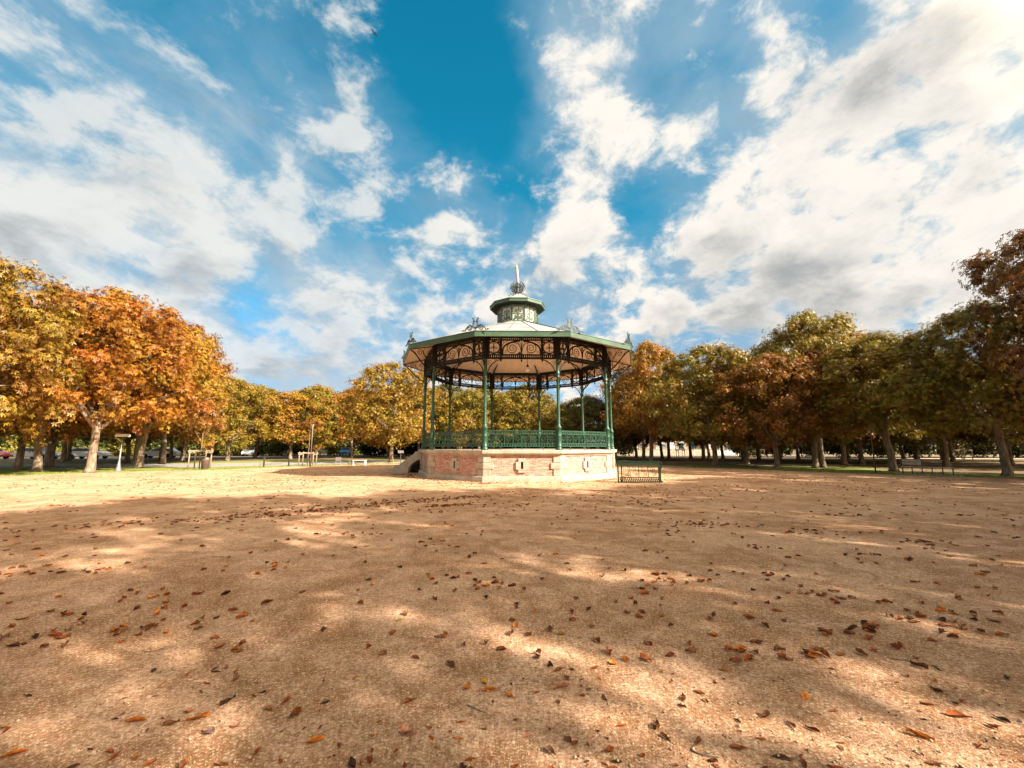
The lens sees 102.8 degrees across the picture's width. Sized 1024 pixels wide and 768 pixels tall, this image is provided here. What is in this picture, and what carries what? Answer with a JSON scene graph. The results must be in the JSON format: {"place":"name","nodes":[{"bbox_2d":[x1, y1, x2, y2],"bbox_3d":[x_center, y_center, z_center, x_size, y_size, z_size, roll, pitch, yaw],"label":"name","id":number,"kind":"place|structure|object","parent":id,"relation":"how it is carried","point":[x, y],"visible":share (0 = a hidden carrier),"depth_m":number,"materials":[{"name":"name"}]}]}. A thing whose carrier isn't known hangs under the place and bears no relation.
{"place":"outdoors","nodes":[
{"label":"outdoors","id":0,"kind":"place"},
{"bbox_2d":[0,459,404,475],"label":"lawn verge","id":1,"kind":"structure","parent":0,"point":[3,471],"depth_m":30.13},
{"bbox_2d":[0,340,129,469],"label":"chestnut tree","id":2,"kind":"object","parent":1,"relation":"on","point":[18,461],"visible":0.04,"depth_m":28.81,"materials":[{"name":"orange plant"}]},
{"bbox_2d":[0,301,149,471],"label":"chestnut tree","id":3,"kind":"object","parent":1,"relation":"on","point":[38,444],"visible":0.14,"depth_m":26.63,"materials":[{"name":"orange plant"}]},
{"bbox_2d":[44,375,137,466],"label":"chestnut tree","id":4,"kind":"object","parent":1,"relation":"on","point":[51,456],"depth_m":32.70,"materials":[{"name":"brown plant"}]},
{"bbox_2d":[0,281,232,472],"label":"chestnut tree","id":5,"kind":"object","parent":1,"relation":"on","point":[125,313],"visible":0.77,"depth_m":25.62,"materials":[{"name":"orange plant"}]},
{"bbox_2d":[114,434,130,470],"bbox_3d":[-25.800,4.522,26.926,0.660,2.435,0.400,2,-9,-14],"label":"park lamp","id":6,"kind":"object","parent":1,"relation":"on","point":[118,466],"visible":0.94,"depth_m":26.88,"materials":[{"name":"metal"}]},
{"bbox_2d":[39,315,233,467],"bbox_3d":[-27.677,0.413,31.923,11.825,12.169,11.702,-1,-9,10],"label":"chestnut tree","id":7,"kind":"object","parent":1,"relation":"on","point":[204,386],"visible":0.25,"depth_m":31.35,"materials":[{"name":"orange plant"}]},
{"bbox_2d":[187,449,213,468],"bbox_3d":[-22.600,5.471,29.613,1.180,1.430,1.130,3,-9,-17],"label":"tree guard","id":8,"kind":"object","parent":1,"relation":"on","point":[196,451],"visible":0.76,"depth_m":29.33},
{"bbox_2d":[179,406,223,468],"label":"young tree","id":9,"kind":"object","parent":1,"relation":"on","point":[206,415],"visible":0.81,"depth_m":29.63,"materials":[{"name":"orange plant"}]},
{"bbox_2d":[298,452,317,465],"bbox_3d":[-17.500,6.416,35.033,1.280,1.200,1.230,2,-9,-11],"label":"tree guard","id":10,"kind":"object","parent":1,"relation":"on","point":[303,453],"visible":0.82,"depth_m":34.59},
{"bbox_2d":[297,415,323,464],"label":"young tree","id":11,"kind":"object","parent":1,"relation":"on","point":[316,422],"visible":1,"depth_m":35.46,"materials":[{"name":"orange plant"}]},
{"bbox_2d":[0,460,404,467],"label":"path asphalt","id":12,"kind":"structure","parent":0,"point":[190,464],"depth_m":36.62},
{"bbox_2d":[81,362,226,463],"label":"chestnut tree","id":13,"kind":"object","parent":12,"relation":"on","point":[137,441],"depth_m":37.76,"materials":[{"name":"orange plant"}]},
{"bbox_2d":[100,316,239,463],"bbox_3d":[-32.420,0.355,39.385,10.865,14.452,10.778,1,-9,-7],"label":"chestnut tree","id":14,"kind":"object","parent":12,"relation":"on","point":[221,426],"visible":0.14,"depth_m":39.58,"materials":[{"name":"orange plant"}]},
{"bbox_2d":[358,462,401,463],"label":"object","id":15,"kind":"structure","parent":0,"point":[381,462],"depth_m":41.08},
{"bbox_2d":[332,360,453,461],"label":"chestnut tree","id":16,"kind":"object","parent":15,"relation":"on","point":[398,388],"visible":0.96,"depth_m":40.70,"materials":[{"name":"yellow plant"}]},
{"bbox_2d":[0,455,837,459],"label":"road","id":17,"kind":"structure","parent":0,"point":[333,456],"depth_m":65.75,"materials":[{"name":"asphalt"}]},
{"bbox_2d":[13,448,60,458],"bbox_3d":[-60.800,8.897,52.458,4.240,1.460,1.760,1,-9,-6],"label":"parked car","id":18,"kind":"object","parent":17,"relation":"on","point":[30,455],"visible":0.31,"depth_m":51.65,"materials":[{"name":"paint"}]},
{"bbox_2d":[71,448,112,458],"bbox_3d":[-55.300,9.048,53.447,4.240,1.460,1.760,2,-9,-11],"label":"parked car","id":19,"kind":"object","parent":17,"relation":"on","point":[81,453],"visible":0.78,"depth_m":52.67,"materials":[{"name":"paint"}]},
{"bbox_2d":[144,447,180,457],"bbox_3d":[-48.600,9.501,56.412,4.240,1.460,1.760,3,-9,-20],"label":"parked car","id":20,"kind":"object","parent":17,"relation":"on","point":[151,453],"visible":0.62,"depth_m":55.72,"materials":[{"name":"paint"}]},
{"bbox_2d":[629,449,717,454],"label":"garden wall","id":21,"kind":"structure","parent":17,"relation":"on","point":[681,452],"depth_m":73.46,"materials":[{"name":"stone"}]},
{"bbox_2d":[0,463,1023,767],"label":"gravel square","id":22,"kind":"structure","parent":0,"point":[786,501],"depth_m":3.85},
{"bbox_2d":[0,748,28,757],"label":"fallen leaf","id":23,"kind":"object","parent":22,"relation":"on","point":[15,751],"visible":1,"depth_m":2.15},
{"bbox_2d":[0,251,94,443],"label":"chestnut tree","id":24,"kind":"object","parent":22,"relation":"on","point":[23,339],"visible":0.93,"depth_m":21.41,"materials":[{"name":"yellow plant"}]},
{"bbox_2d":[398,722,417,736],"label":"fallen leaf","id":25,"kind":"object","parent":22,"relation":"on","point":[403,727],"visible":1,"depth_m":2.33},
{"bbox_2d":[454,412,476,448],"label":"young tree","id":26,"kind":"object","parent":22,"relation":"on","point":[459,422],"visible":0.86,"depth_m":38.00,"materials":[{"name":"yellow plant"}]},
{"bbox_2d":[389,265,633,481],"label":"bandstand","id":27,"kind":"structure","parent":22,"relation":"on","point":[517,342],"depth_m":20.90,"materials":[{"name":"metal"}]},
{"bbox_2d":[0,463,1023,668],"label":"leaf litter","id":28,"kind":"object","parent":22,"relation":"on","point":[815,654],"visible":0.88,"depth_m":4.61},
{"bbox_2d":[0,462,1023,478],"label":"grass tufts","id":29,"kind":"object","parent":22,"relation":"on","point":[832,471],"visible":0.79,"depth_m":26.37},
{"bbox_2d":[0,505,1023,767],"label":"gravel stones","id":30,"kind":"object","parent":22,"relation":"on","point":[514,669],"visible":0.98,"depth_m":2.65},
{"bbox_2d":[617,461,662,482],"bbox_3d":[5.765,3.955,18.364,2.059,0.960,0.090,0,-9,-1],"label":"loose railing","id":31,"kind":"object","parent":22,"relation":"on","point":[638,463],"visible":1,"depth_m":18.35,"materials":[{"name":"metal"}]},
{"bbox_2d":[906,727,943,744],"bbox_3d":[2.296,1.955,2.270,0.158,0.028,0.030,-1,-13,37],"label":"fallen leaf","id":32,"kind":"object","parent":22,"relation":"on","point":[922,735],"visible":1,"depth_m":2.28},
{"bbox_2d":[946,710,982,720],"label":"fallen leaf","id":33,"kind":"object","parent":22,"relation":"on","point":[954,713],"visible":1,"depth_m":2.46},
{"bbox_2d":[951,228,1023,430],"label":"chestnut tree","id":34,"kind":"object","parent":22,"relation":"on","point":[1013,277],"visible":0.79,"depth_m":20.61,"materials":[{"name":"brown plant"}]},
{"bbox_2d":[0,448,1023,474],"bbox_3d":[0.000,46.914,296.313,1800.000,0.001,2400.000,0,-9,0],"label":"ground","id":35,"kind":"structure","parent":0,"point":[991,466],"depth_m":44.25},
{"bbox_2d":[5,436,45,448],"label":"shrub","id":36,"kind":"object","parent":35,"relation":"on","point":[13,442],"visible":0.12,"depth_m":64.08,"materials":[{"name":"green plant"}]},
{"bbox_2d":[6,428,82,461],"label":"chestnut tree","id":37,"kind":"object","parent":35,"relation":"on","point":[63,454],"visible":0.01,"depth_m":42.87,"materials":[{"name":"brown plant"}]},
{"bbox_2d":[30,432,119,460],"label":"chestnut tree","id":38,"kind":"object","parent":35,"relation":"on","point":[68,456],"depth_m":46.07,"materials":[{"name":"brown plant"}]},
{"bbox_2d":[72,438,114,451],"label":"shrub","id":39,"kind":"object","parent":35,"relation":"on","point":[80,443],"visible":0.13,"depth_m":65.79,"materials":[{"name":"green plant"}]},
{"bbox_2d":[67,426,184,462],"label":"chestnut tree","id":40,"kind":"object","parent":35,"relation":"on","point":[127,442],"visible":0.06,"depth_m":41.34,"materials":[{"name":"orange plant"}]},
{"bbox_2d":[107,438,146,455],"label":"shrub","id":41,"kind":"object","parent":35,"relation":"on","point":[112,447],"visible":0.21,"depth_m":65.43,"materials":[{"name":"green plant"}]},
{"bbox_2d":[146,436,187,453],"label":"shrub","id":42,"kind":"object","parent":35,"relation":"on","point":[158,443],"visible":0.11,"depth_m":67.57,"materials":[{"name":"green plant"}]},
{"bbox_2d":[129,370,250,461],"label":"chestnut tree","id":43,"kind":"object","parent":35,"relation":"on","point":[182,455],"visible":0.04,"depth_m":46.28,"materials":[{"name":"orange plant"}]},
{"bbox_2d":[186,434,218,455],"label":"shrub","id":44,"kind":"object","parent":35,"relation":"on","point":[192,447],"visible":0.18,"depth_m":67.15,"materials":[{"name":"green plant"}]},
{"bbox_2d":[182,375,258,458],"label":"chestnut tree","id":45,"kind":"object","parent":35,"relation":"on","point":[208,455],"visible":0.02,"depth_m":52.55,"materials":[{"name":"orange plant"}]},
{"bbox_2d":[215,436,255,455],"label":"shrub","id":46,"kind":"object","parent":35,"relation":"on","point":[222,449],"visible":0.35,"depth_m":68.85,"materials":[{"name":"green plant"}]},
{"bbox_2d":[188,377,284,460],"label":"chestnut tree","id":47,"kind":"object","parent":35,"relation":"on","point":[240,423],"visible":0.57,"depth_m":46.91,"materials":[{"name":"yellow plant"}]},
{"bbox_2d":[230,384,303,457],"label":"chestnut tree","id":48,"kind":"object","parent":35,"relation":"on","point":[274,392],"visible":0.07,"depth_m":55.68,"materials":[{"name":"yellow plant"}]},
{"bbox_2d":[254,437,286,455],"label":"shrub","id":49,"kind":"object","parent":35,"relation":"on","point":[276,448],"visible":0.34,"depth_m":69.93,"materials":[{"name":"green plant"}]},
{"bbox_2d":[251,390,334,458],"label":"chestnut tree","id":50,"kind":"object","parent":35,"relation":"on","point":[293,397],"visible":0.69,"depth_m":51.96,"materials":[{"name":"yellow plant"}]},
{"bbox_2d":[284,441,317,455],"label":"shrub","id":51,"kind":"object","parent":35,"relation":"on","point":[296,449],"visible":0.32,"depth_m":69.30,"materials":[{"name":"green plant"}]},
{"bbox_2d":[269,384,350,457],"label":"chestnut tree","id":52,"kind":"object","parent":35,"relation":"on","point":[321,395],"visible":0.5,"depth_m":54.21,"materials":[{"name":"yellow plant"}]},
{"bbox_2d":[322,439,356,455],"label":"shrub","id":53,"kind":"object","parent":35,"relation":"on","point":[334,449],"visible":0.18,"depth_m":72.86,"materials":[{"name":"green plant"}]},
{"bbox_2d":[324,385,371,454],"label":"chestnut tree","id":54,"kind":"object","parent":35,"relation":"on","point":[347,391],"visible":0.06,"depth_m":64.37,"materials":[{"name":"yellow plant"}]},
{"bbox_2d":[313,391,384,457],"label":"chestnut tree","id":55,"kind":"object","parent":35,"relation":"on","point":[339,435],"visible":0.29,"depth_m":56.77,"materials":[{"name":"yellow plant"}]},
{"bbox_2d":[358,428,385,456],"bbox_3d":[-21.836,9.373,66.940,5.123,5.506,7.571,-1,-9,9],"label":"shrub","id":56,"kind":"object","parent":35,"relation":"on","point":[373,449],"visible":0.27,"depth_m":64.59,"materials":[{"name":"green plant"}]},
{"bbox_2d":[355,390,411,456],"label":"chestnut tree","id":57,"kind":"object","parent":35,"relation":"on","point":[387,453],"visible":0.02,"depth_m":63.46,"materials":[{"name":"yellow plant"}]},
{"bbox_2d":[383,437,416,456],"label":"shrub","id":58,"kind":"object","parent":35,"relation":"on","point":[409,449],"visible":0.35,"depth_m":65.79,"materials":[{"name":"green plant"}]},
{"bbox_2d":[383,393,442,450],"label":"chestnut tree","id":59,"kind":"object","parent":35,"relation":"on","point":[392,410],"visible":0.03,"depth_m":60.48,"materials":[{"name":"yellow plant"}]},
{"bbox_2d":[408,383,482,448],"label":"chestnut tree","id":60,"kind":"object","parent":35,"relation":"on","point":[443,389],"visible":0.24,"depth_m":52.73,"materials":[{"name":"yellow plant"}]},
{"bbox_2d":[438,384,522,448],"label":"chestnut tree","id":61,"kind":"object","parent":35,"relation":"on","point":[466,398],"visible":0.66,"depth_m":48.69,"materials":[{"name":"yellow plant"}]},
{"bbox_2d":[478,390,548,448],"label":"chestnut tree","id":62,"kind":"object","parent":35,"relation":"on","point":[507,421],"visible":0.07,"depth_m":60.42,"materials":[{"name":"green plant"}]},
{"bbox_2d":[487,383,567,448],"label":"chestnut tree","id":63,"kind":"object","parent":35,"relation":"on","point":[518,398],"visible":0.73,"depth_m":50.46,"materials":[{"name":"yellow plant"}]},
{"bbox_2d":[527,402,585,448],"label":"chestnut tree","id":64,"kind":"object","parent":35,"relation":"on","point":[554,406],"visible":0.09,"depth_m":57.45,"materials":[{"name":"yellow plant"}]},
{"bbox_2d":[546,393,628,448],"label":"chestnut tree","id":65,"kind":"object","parent":35,"relation":"on","point":[591,403],"visible":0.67,"depth_m":48.74,"materials":[{"name":"green plant"}]},
{"bbox_2d":[563,405,633,448],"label":"chestnut tree","id":66,"kind":"object","parent":35,"relation":"on","point":[586,424],"visible":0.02,"depth_m":56.53,"materials":[{"name":"green plant"}]},
{"bbox_2d":[614,441,637,455],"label":"shrub","id":67,"kind":"object","parent":35,"relation":"on","point":[623,451],"visible":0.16,"depth_m":67.29,"materials":[{"name":"green plant"}]},
{"bbox_2d":[597,404,666,457],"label":"chestnut tree","id":68,"kind":"object","parent":35,"relation":"on","point":[630,446],"visible":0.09,"depth_m":57.34,"materials":[{"name":"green plant"}]},
{"bbox_2d":[595,369,684,459],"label":"chestnut tree","id":69,"kind":"object","parent":35,"relation":"on","point":[622,431],"visible":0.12,"depth_m":47.36,"materials":[{"name":"orange plant"}]},
{"bbox_2d":[593,339,706,460],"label":"chestnut tree","id":70,"kind":"object","parent":35,"relation":"on","point":[657,358],"visible":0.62,"depth_m":42.32,"materials":[{"name":"orange plant"}]},
{"bbox_2d":[630,402,698,458],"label":"chestnut tree","id":71,"kind":"object","parent":35,"relation":"on","point":[668,446],"visible":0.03,"depth_m":51.38,"materials":[{"name":"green plant"}]},
{"bbox_2d":[659,388,750,460],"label":"chestnut tree","id":72,"kind":"object","parent":35,"relation":"on","point":[701,443],"visible":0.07,"depth_m":46.78,"materials":[{"name":"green plant"}]},
{"bbox_2d":[683,348,799,464],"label":"chestnut tree","id":73,"kind":"object","parent":35,"relation":"on","point":[745,447],"visible":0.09,"depth_m":36.47,"materials":[{"name":"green plant"}]},
{"bbox_2d":[698,391,787,460],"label":"chestnut tree","id":74,"kind":"object","parent":35,"relation":"on","point":[742,455],"visible":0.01,"depth_m":45.82,"materials":[{"name":"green plant"}]},
{"bbox_2d":[727,442,767,456],"bbox_3d":[35.840,8.511,62.349,7.227,5.864,4.890,3,-9,-19],"label":"shrub","id":75,"kind":"object","parent":35,"relation":"on","point":[750,452],"visible":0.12,"depth_m":61.09,"materials":[{"name":"green plant"}]},
{"bbox_2d":[765,446,794,456],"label":"shrub","id":76,"kind":"object","parent":35,"relation":"on","point":[785,452],"visible":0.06,"depth_m":61.09,"materials":[{"name":"green plant"}]},
{"bbox_2d":[730,432,829,460],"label":"chestnut tree","id":77,"kind":"object","parent":35,"relation":"on","point":[779,451],"visible":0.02,"depth_m":44.59,"materials":[{"name":"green plant"}]},
{"bbox_2d":[780,440,839,459],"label":"chestnut tree","id":78,"kind":"object","parent":35,"relation":"on","point":[798,452],"visible":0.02,"depth_m":49.73,"materials":[{"name":"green plant"}]},
{"bbox_2d":[793,444,832,456],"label":"shrub","id":79,"kind":"object","parent":35,"relation":"on","point":[807,452],"visible":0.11,"depth_m":60.40,"materials":[{"name":"green plant"}]},
{"bbox_2d":[670,464,1023,477],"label":"lawn border","id":80,"kind":"object","parent":35,"relation":"on","point":[843,469],"visible":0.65,"depth_m":28.82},
{"bbox_2d":[639,339,786,465],"bbox_3d":[16.895,1.489,34.406,10.998,10.696,11.087,-7,-11,40],"label":"chestnut tree","id":81,"kind":"object","parent":80,"relation":"on","point":[690,414],"visible":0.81,"depth_m":33.12,"materials":[{"name":"green plant"}]},
{"bbox_2d":[707,351,858,468],"bbox_3d":[19.395,1.921,30.756,9.301,8.788,9.158,-1,-9,7],"label":"chestnut tree","id":82,"kind":"object","parent":80,"relation":"on","point":[760,389],"visible":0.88,"depth_m":29.16,"materials":[{"name":"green plant"}]},
{"bbox_2d":[749,345,885,468],"bbox_3d":[22.246,1.579,30.693,9.903,9.465,9.749,7,-11,-40],"label":"chestnut tree","id":83,"kind":"object","parent":80,"relation":"on","point":[809,355],"visible":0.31,"depth_m":29.01,"materials":[{"name":"brown plant"}]},
{"bbox_2d":[745,308,899,466],"bbox_3d":[23.719,0.233,33.368,11.702,12.923,11.042,4,-10,-26],"label":"chestnut tree","id":84,"kind":"object","parent":80,"relation":"on","point":[813,334],"visible":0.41,"depth_m":31.78,"materials":[{"name":"green plant"}]},
{"bbox_2d":[796,330,986,471],"bbox_3d":[24.467,1.142,27.831,10.448,9.465,10.558,7,-11,-38],"label":"chestnut tree","id":85,"kind":"object","parent":80,"relation":"on","point":[884,356],"visible":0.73,"depth_m":25.70,"materials":[{"name":"green plant"}]},
{"bbox_2d":[897,473,964,476],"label":"bench slab","id":86,"kind":"structure","parent":80,"relation":"on","point":[933,474],"depth_m":23.20,"materials":[{"name":"concrete"}]},
{"bbox_2d":[900,459,953,474],"bbox_3d":[23.928,4.770,23.578,0.589,0.848,2.150,9,-12,-44],"label":"long bench","id":87,"kind":"object","parent":86,"relation":"on","point":[911,461],"visible":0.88,"depth_m":24.00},
{"bbox_2d":[877,295,1023,475],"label":"chestnut tree","id":88,"kind":"object","parent":80,"relation":"on","point":[953,323],"visible":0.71,"depth_m":22.59,"materials":[{"name":"green plant"}]},
{"bbox_2d":[825,443,871,457],"bbox_3d":[49.929,7.731,61.495,4.890,7.307,7.227,1,-9,-5],"label":"shrub","id":89,"kind":"object","parent":35,"relation":"on","point":[834,450],"visible":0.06,"depth_m":61.05,"materials":[{"name":"green plant"}]},
{"bbox_2d":[807,437,896,461],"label":"chestnut tree","id":90,"kind":"object","parent":35,"relation":"on","point":[847,454],"depth_m":42.84,"materials":[{"name":"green plant"}]},
{"bbox_2d":[865,442,900,457],"bbox_3d":[54.582,8.348,60.367,4.890,5.553,7.227,-6,-10,33],"label":"shrub","id":91,"kind":"object","parent":35,"relation":"on","point":[883,452],"visible":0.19,"depth_m":58.76,"materials":[{"name":"green plant"}]},
{"bbox_2d":[867,437,935,458],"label":"chestnut tree","id":92,"kind":"object","parent":35,"relation":"on","point":[902,453],"depth_m":49.80,"materials":[{"name":"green plant"}]},
{"bbox_2d":[897,442,939,457],"bbox_3d":[59.166,7.676,59.988,4.890,6.917,7.227,-2,-9,15],"label":"shrub","id":93,"kind":"object","parent":35,"relation":"on","point":[930,451],"visible":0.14,"depth_m":57.84,"materials":[{"name":"green plant"}]},
{"bbox_2d":[864,386,977,458],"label":"chestnut tree","id":94,"kind":"object","parent":35,"relation":"on","point":[915,454],"visible":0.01,"depth_m":37.80,"materials":[{"name":"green plant"}]},
{"bbox_2d":[898,385,993,461],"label":"chestnut tree","id":95,"kind":"object","parent":35,"relation":"on","point":[952,456],"depth_m":42.98,"materials":[{"name":"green plant"}]},
{"bbox_2d":[875,350,1022,466],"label":"chestnut tree","id":96,"kind":"object","parent":35,"relation":"on","point":[945,456],"visible":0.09,"depth_m":32.43,"materials":[{"name":"green plant"}]},
{"bbox_2d":[934,442,973,457],"bbox_3d":[63.429,8.067,59.573,7.227,5.908,4.890,4,-10,-27],"label":"shrub","id":97,"kind":"object","parent":35,"relation":"on","point":[957,452],"visible":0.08,"depth_m":57.87,"materials":[{"name":"green plant"}]},
{"bbox_2d":[931,440,984,458],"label":"chestnut tree","id":98,"kind":"object","parent":35,"relation":"on","point":[940,445],"visible":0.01,"depth_m":50.11,"materials":[{"name":"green plant"}]},
{"bbox_2d":[937,358,1023,465],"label":"chestnut tree","id":99,"kind":"object","parent":35,"relation":"on","point":[1013,463],"visible":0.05,"depth_m":34.46,"materials":[{"name":"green plant"}]},
{"bbox_2d":[964,440,998,457],"bbox_3d":[68.374,7.700,59.814,4.890,6.804,7.227,-4,-9,22],"label":"shrub","id":100,"kind":"object","parent":35,"relation":"on","point":[983,452],"visible":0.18,"depth_m":58.01,"materials":[{"name":"green plant"}]},
{"bbox_2d":[1010,440,1023,457],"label":"shrub","id":101,"kind":"object","parent":35,"relation":"on","point":[1018,452],"visible":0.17,"depth_m":57.44,"materials":[{"name":"green plant"}]},
{"bbox_2d":[0,0,1023,446],"label":"sky","id":102,"kind":"structure","parent":0,"point":[313,190],"materials":[{"name":"blue"}]},
{"bbox_2d":[653,441,699,448],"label":"house","id":103,"kind":"structure","parent":0,"point":[672,446],"depth_m":80.01,"materials":[{"name":"tile"}]},
{"bbox_2d":[646,458,1023,458],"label":"avenue","id":104,"kind":"object","parent":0,"point":[833,458],"visible":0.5,"depth_m":54.85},
{"bbox_2d":[731,464,982,465],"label":"grass","id":105,"kind":"structure","parent":0,"point":[811,464],"depth_m":36.62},
{"bbox_2d":[787,327,912,464],"bbox_3d":[29.010,0.814,35.954,11.109,12.638,10.610,-4,-9,24],"label":"chestnut tree","id":106,"kind":"object","parent":105,"relation":"on","point":[843,458],"visible":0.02,"depth_m":35.47,"materials":[{"name":"green plant"}]},
{"bbox_2d":[805,389,932,464],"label":"chestnut tree","id":107,"kind":"object","parent":105,"relation":"on","point":[857,442],"visible":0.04,"depth_m":36.49,"materials":[{"name":"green plant"}]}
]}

